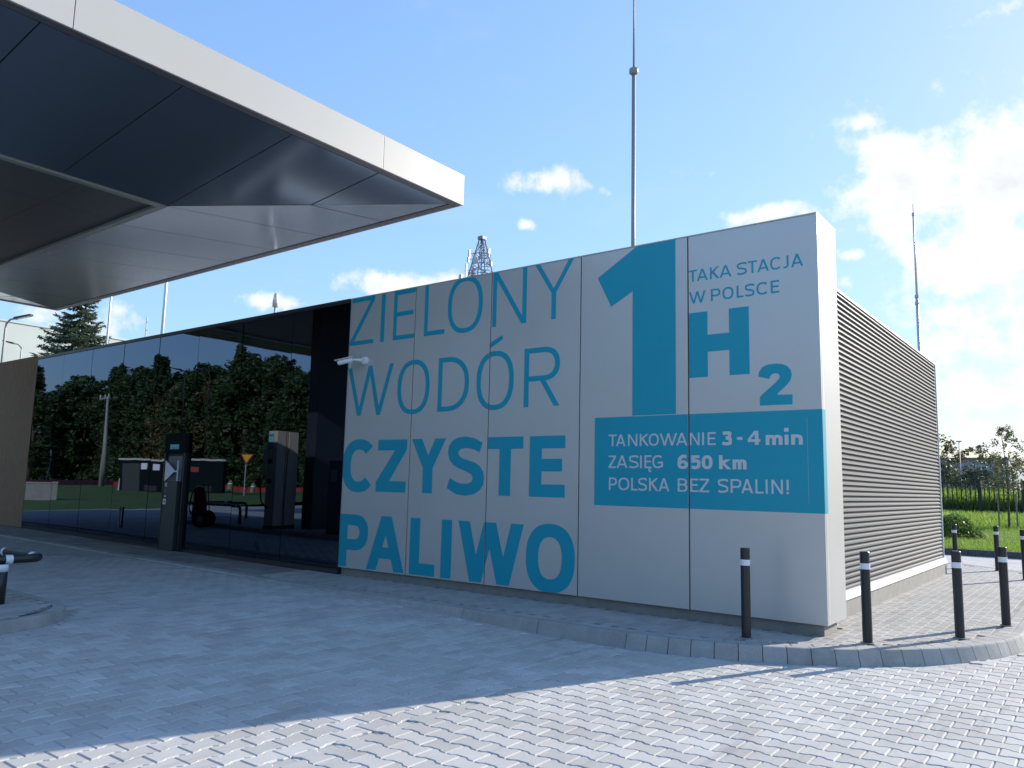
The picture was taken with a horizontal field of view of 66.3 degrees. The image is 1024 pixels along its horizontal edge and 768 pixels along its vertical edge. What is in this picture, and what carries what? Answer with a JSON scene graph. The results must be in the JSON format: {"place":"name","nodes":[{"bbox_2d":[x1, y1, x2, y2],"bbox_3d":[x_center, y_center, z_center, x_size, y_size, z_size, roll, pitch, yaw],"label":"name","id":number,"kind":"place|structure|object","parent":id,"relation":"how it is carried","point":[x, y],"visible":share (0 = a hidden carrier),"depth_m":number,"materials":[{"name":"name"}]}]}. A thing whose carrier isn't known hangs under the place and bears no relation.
{"place":"outdoors","nodes":[
{"label":"outdoors","id":0,"kind":"place"},
{"bbox_2d":[2,340,21,358],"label":"street lamp","id":1,"kind":"object","parent":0,"point":[18,345],"visible":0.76,"depth_m":87.71,"materials":[{"name":"grey metal"}]},
{"bbox_2d":[0,314,32,362],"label":"street lamp","id":2,"kind":"object","parent":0,"point":[5,331],"visible":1,"depth_m":75.64,"materials":[{"name":"grey metal"}]},
{"bbox_2d":[459,235,492,277],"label":"lattice tower","id":3,"kind":"structure","parent":0,"point":[475,259],"depth_m":72.88,"materials":[{"name":"silver metal"}]},
{"bbox_2d":[0,536,1023,767],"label":"road","id":4,"kind":"structure","parent":0,"point":[127,662],"depth_m":6.71,"materials":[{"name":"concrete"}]},
{"bbox_2d":[0,588,65,634],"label":"traffic island","id":5,"kind":"structure","parent":4,"relation":"on","point":[15,606],"depth_m":8.86,"materials":[{"name":"concrete"}]},
{"bbox_2d":[0,547,42,604],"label":"guard rail","id":6,"kind":"object","parent":5,"relation":"on","point":[8,556],"visible":0.99,"depth_m":9.42,"materials":[{"name":"black metal"}]},
{"bbox_2d":[106,297,111,343],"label":"flagpole","id":7,"kind":"object","parent":4,"relation":"on","point":[108,322],"visible":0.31,"depth_m":50.20,"materials":[{"name":"silver metal"}]},
{"bbox_2d":[160,282,167,333],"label":"flagpole","id":8,"kind":"object","parent":4,"relation":"on","point":[164,308],"visible":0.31,"depth_m":46.13,"materials":[{"name":"silver metal"}]},
{"bbox_2d":[0,0,463,310],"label":"station canopy","id":9,"kind":"object","parent":4,"relation":"on","point":[138,151],"visible":1,"depth_m":14.10,"materials":[{"name":"painted metal"},{"name":"aluminium composite panel"}]},
{"bbox_2d":[0,534,1023,666],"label":"kerb","id":10,"kind":"structure","parent":4,"relation":"on","point":[1010,644],"depth_m":8.67,"materials":[{"name":"concrete"}]},
{"bbox_2d":[944,548,1020,558],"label":"lawn kerb","id":11,"kind":"structure","parent":4,"relation":"on","point":[984,553],"depth_m":23.78,"materials":[{"name":"grey concrete"}]},
{"bbox_2d":[0,525,1023,647],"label":"sidewalk","id":12,"kind":"structure","parent":0,"point":[921,615],"depth_m":11.04,"materials":[{"name":"brick"}]},
{"bbox_2d":[157,433,189,551],"bbox_3d":[-7.521,2.377,17.376,0.840,2.560,0.124,-4,-9,37],"label":"payment terminal","id":13,"kind":"object","parent":12,"relation":"on","point":[173,494],"visible":1,"depth_m":17.29,"materials":[{"name":"black metal"}]},
{"bbox_2d":[0,212,947,636],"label":"hydrogen station building","id":14,"kind":"structure","parent":12,"relation":"on","point":[668,428],"depth_m":12.09,"materials":[{"name":"white metal"}]},
{"bbox_2d":[272,293,278,312],"bbox_3d":[-6.873,-1.336,22.588,0.170,2.620,0.166,-4,-9,37],"label":"roof vent","id":15,"kind":"object","parent":14,"relation":"on","point":[275,303],"visible":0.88,"depth_m":22.67,"materials":[{"name":"silver metal"}]},
{"bbox_2d":[334,356,368,368],"bbox_3d":[-2.877,-0.386,14.055,0.617,0.235,0.168,2,-7,-3],"label":"security camera","id":16,"kind":"object","parent":14,"relation":"attached to","point":[362,360],"visible":1,"depth_m":14.02,"materials":[{"name":"white metal"}]},
{"bbox_2d":[629,0,637,245],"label":"lightning mast","id":17,"kind":"object","parent":14,"relation":"on","point":[633,71],"visible":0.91,"depth_m":22.08,"materials":[{"name":"grey metal"}]},
{"bbox_2d":[912,212,920,351],"bbox_3d":[9.916,-0.112,19.036,0.100,8.850,0.095,-4,-9,37],"label":"slender mast","id":18,"kind":"object","parent":14,"relation":"on","point":[917,311],"visible":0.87,"depth_m":19.28,"materials":[{"name":"silver metal"}]},
{"bbox_2d":[739,548,752,639],"bbox_3d":[2.630,2.360,8.827,0.150,1.012,0.150,-4,-9,37],"label":"bollard","id":19,"kind":"object","parent":12,"relation":"on","point":[745,596],"visible":0.97,"depth_m":8.79,"materials":[{"name":"black metal"}]},
{"bbox_2d":[859,551,874,644],"bbox_3d":[3.930,2.375,8.706,0.150,1.012,0.150,-5,-10,37],"label":"bollard","id":20,"kind":"object","parent":12,"relation":"on","point":[866,606],"visible":0.94,"depth_m":8.67,"materials":[{"name":"black metal"}]},
{"bbox_2d":[951,524,957,550],"bbox_3d":[10.157,3.730,17.982,0.150,1.012,0.150,-5,-10,37],"label":"bollard","id":21,"kind":"object","parent":12,"relation":"on","point":[954,537],"visible":0.59,"depth_m":17.98,"materials":[{"name":"black metal"}]},
{"bbox_2d":[951,551,966,639],"bbox_3d":[5.194,2.460,9.135,0.150,1.012,0.150,-4,-9,37],"label":"bollard","id":22,"kind":"object","parent":12,"relation":"on","point":[957,585],"visible":0.96,"depth_m":9.10,"materials":[{"name":"black metal"}]},
{"bbox_2d":[993,526,998,570],"bbox_3d":[10.884,3.699,17.611,0.150,1.012,0.150,-4,-9,37],"label":"bollard","id":23,"kind":"object","parent":12,"relation":"on","point":[996,536],"visible":0.78,"depth_m":17.59,"materials":[{"name":"black metal"}]},
{"bbox_2d":[997,547,1012,626],"bbox_3d":[6.341,2.613,10.104,0.150,1.012,0.150,-4,-9,37],"label":"bollard","id":24,"kind":"object","parent":12,"relation":"on","point":[1004,588],"visible":0.94,"depth_m":10.07,"materials":[{"name":"black metal"}]},
{"bbox_2d":[1019,530,1023,579],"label":"bollard","id":25,"kind":"object","parent":12,"relation":"on","point":[1022,543],"visible":0.98,"depth_m":15.78,"materials":[{"name":"black metal"}]},
{"bbox_2d":[0,0,1023,462],"label":"sky","id":26,"kind":"structure","parent":0,"point":[865,116],"materials":[{"name":"blue"}]},
{"bbox_2d":[940,486,1023,551],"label":"grass","id":27,"kind":"structure","parent":0,"point":[983,521],"depth_m":44.59,"materials":[{"name":"green plant"}]},
{"bbox_2d":[946,520,1019,551],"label":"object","id":28,"kind":"structure","parent":0,"point":[993,539],"depth_m":30.35,"materials":[{"name":"green plant"}]},
{"bbox_2d":[940,462,973,490],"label":"tree","id":29,"kind":"object","parent":28,"relation":"on","point":[946,469],"visible":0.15,"depth_m":67.72,"materials":[{"name":"green plant"}]},
{"bbox_2d":[941,512,985,539],"bbox_3d":[16.133,5.452,31.198,4.708,1.390,3.293,-4,-9,37],"label":"lawn bush","id":30,"kind":"object","parent":28,"relation":"on","point":[966,526],"visible":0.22,"depth_m":29.77,"materials":[{"name":"green plant"}]},
{"bbox_2d":[945,467,1006,491],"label":"tree","id":31,"kind":"object","parent":28,"relation":"on","point":[984,473],"visible":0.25,"depth_m":65.55,"materials":[{"name":"green plant"}]},
{"bbox_2d":[939,480,1023,513],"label":"metal fence","id":32,"kind":"object","parent":28,"relation":"on","point":[980,502],"visible":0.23,"depth_m":57.81,"materials":[{"name":"black metal"}]},
{"bbox_2d":[975,424,1023,527],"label":"staked sapling","id":33,"kind":"object","parent":28,"relation":"on","point":[1007,437],"visible":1,"depth_m":37.12,"materials":[{"name":"green plant"}]},
{"bbox_2d":[985,455,1023,493],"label":"tree","id":34,"kind":"object","parent":28,"relation":"on","point":[1003,463],"visible":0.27,"depth_m":66.13,"materials":[{"name":"green plant"}]},
{"label":"ground","id":35,"kind":"structure","parent":0,"visible":0},
{"bbox_2d":[0,319,127,361],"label":"pale hall","id":36,"kind":"structure","parent":35,"relation":"on","point":[23,335],"depth_m":95.61,"materials":[{"name":"silver metal"}]},
{"bbox_2d":[29,300,110,355],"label":"spruce tree","id":37,"kind":"object","parent":35,"relation":"on","point":[76,335],"visible":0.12,"depth_m":56.37,"materials":[{"name":"green plant"}]},
{"bbox_2d":[937,434,969,488],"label":"tree","id":38,"kind":"object","parent":35,"relation":"on","point":[946,449],"visible":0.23,"depth_m":72.50,"materials":[{"name":"green plant"}]},
{"bbox_2d":[956,441,961,473],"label":"tall lamp","id":39,"kind":"object","parent":35,"relation":"on","point":[959,455],"visible":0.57,"depth_m":69.45,"materials":[{"name":"grey metal"}]},
{"bbox_2d":[946,445,1010,490],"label":"tree","id":40,"kind":"object","parent":35,"relation":"on","point":[980,455],"visible":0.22,"depth_m":73.59,"materials":[{"name":"green plant"}]},
{"bbox_2d":[938,457,1023,491],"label":"warehouse","id":41,"kind":"structure","parent":35,"relation":"on","point":[1020,477],"depth_m":94.95,"materials":[{"name":"grey"}]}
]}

